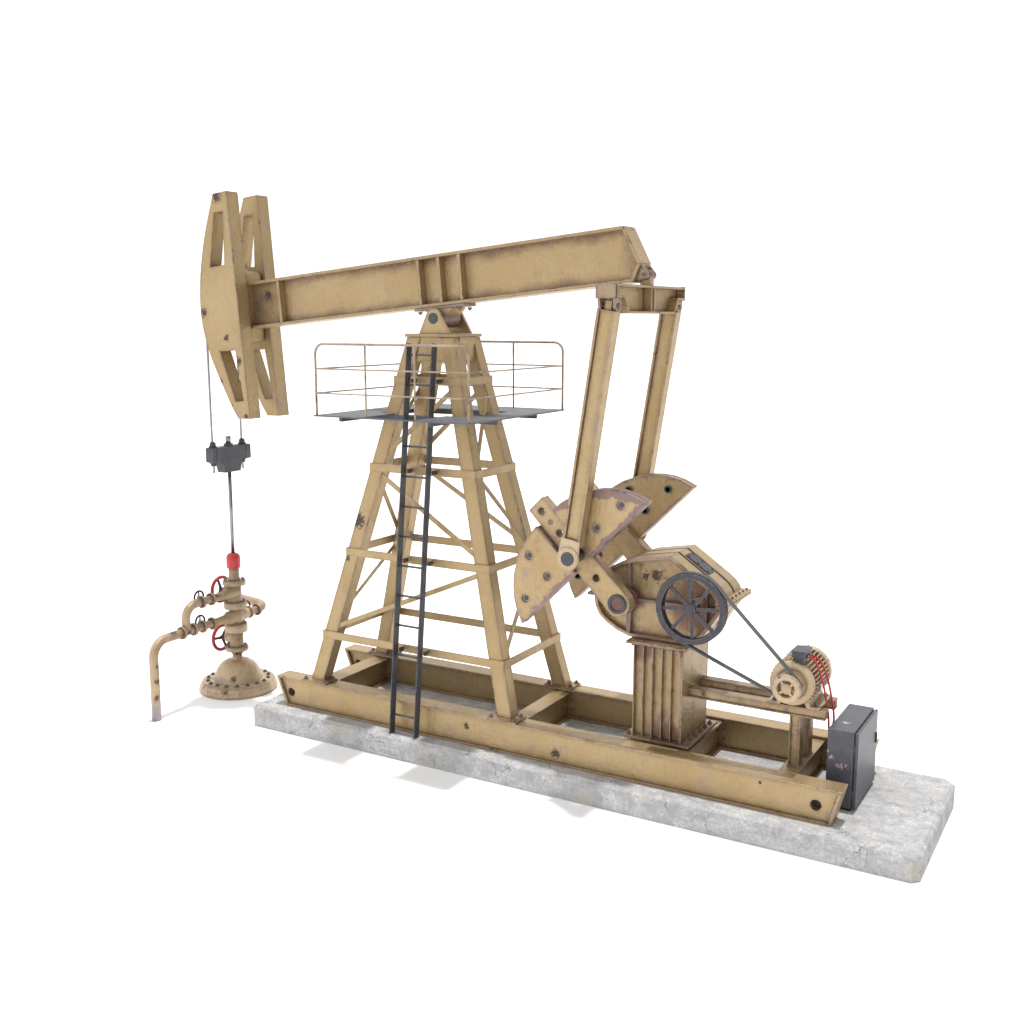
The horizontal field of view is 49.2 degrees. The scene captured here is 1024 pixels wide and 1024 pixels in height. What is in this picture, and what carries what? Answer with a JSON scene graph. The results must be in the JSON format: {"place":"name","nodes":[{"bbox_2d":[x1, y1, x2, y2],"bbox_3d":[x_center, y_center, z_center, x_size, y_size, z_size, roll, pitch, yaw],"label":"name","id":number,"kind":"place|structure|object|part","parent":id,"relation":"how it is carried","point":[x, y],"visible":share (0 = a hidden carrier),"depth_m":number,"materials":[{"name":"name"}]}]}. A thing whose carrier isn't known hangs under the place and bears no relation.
{"place":"outdoors","nodes":[
{"label":"outdoors","id":0,"kind":"place"},
{"bbox_2d":[0,338,1023,1023],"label":"ground","id":1,"kind":"structure","parent":0,"point":[854,514],"depth_m":21.47,"materials":[{"name":"white"}]},
{"bbox_2d":[149,552,277,721],"bbox_3d":[-5.718,2.207,21.335,1.507,2.752,3.102,6,11,30],"label":"wellhead","id":2,"kind":"object","parent":1,"relation":"on","point":[237,676],"visible":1,"depth_m":21.62,"materials":[{"name":"paint"}]},
{"bbox_2d":[254,665,954,882],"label":"concrete slab","id":3,"kind":"structure","parent":1,"relation":"on","point":[892,824],"depth_m":16.34,"materials":[{"name":"grey concrete"}]},
{"bbox_2d":[200,191,879,826],"bbox_3d":[-0.215,-0.839,18.279,12.064,9.014,3.075,6,11,30],"label":"pumpjack","id":4,"kind":"object","parent":3,"relation":"on","point":[586,535],"visible":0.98,"depth_m":17.91,"materials":[{"name":"paint"}]},
{"bbox_2d":[206,342,250,552],"bbox_3d":[-5.282,-2.471,21.004,0.527,6.701,1.004,6,11,30],"label":"rod hanger","id":5,"kind":"object","parent":4,"relation":"hanging from","point":[228,457],"visible":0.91,"depth_m":21.23,"materials":[{"name":"metal"}]},
{"bbox_2d":[656,571,801,695],"bbox_3d":[3.059,1.729,15.866,2.172,1.673,0.089,6,11,30],"label":"drive belt","id":6,"kind":"object","parent":4,"relation":"attached to","point":[754,630],"visible":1,"depth_m":15.77,"materials":[{"name":"rubber"}]},
{"bbox_2d":[767,645,831,710],"bbox_3d":[4.076,2.307,15.939,0.757,0.858,1.173,6,11,30],"label":"electric motor","id":7,"kind":"object","parent":4,"relation":"on","point":[786,687],"visible":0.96,"depth_m":15.64,"materials":[{"name":"beige paint"}]},
{"bbox_2d":[810,656,829,727],"bbox_3d":[4.354,2.609,15.744,0.451,1.242,0.065,-4,10,-20],"label":"power cable","id":8,"kind":"object","parent":7,"relation":"hanging from","point":[821,677],"visible":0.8,"depth_m":15.72,"materials":[{"name":"red rubber"}]},
{"bbox_2d":[812,655,834,723],"bbox_3d":[4.410,2.595,15.815,0.452,1.240,0.065,-4,11,-21],"label":"power cable","id":9,"kind":"object","parent":7,"relation":"hanging from","point":[827,677],"visible":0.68,"depth_m":15.81,"materials":[{"name":"red rubber"}]},
{"bbox_2d":[826,704,877,810],"bbox_3d":[4.907,3.521,16.106,0.448,1.157,1.200,6,11,30],"label":"control cabinet","id":10,"kind":"object","parent":3,"relation":"on","point":[852,741],"visible":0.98,"depth_m":15.65,"materials":[{"name":"metal"}]},
{"bbox_3d":[5.065,3.521,16.013,0.082,1.095,1.180,6,11,30],"label":"door","id":11,"kind":"part","parent":10,"relation":"part of","materials":[{"name":"paint"}]},
{"bbox_2d":[0,0,1023,346],"label":"sky","id":12,"kind":"structure","parent":0,"point":[808,172],"materials":[{"name":"white"}]}
]}

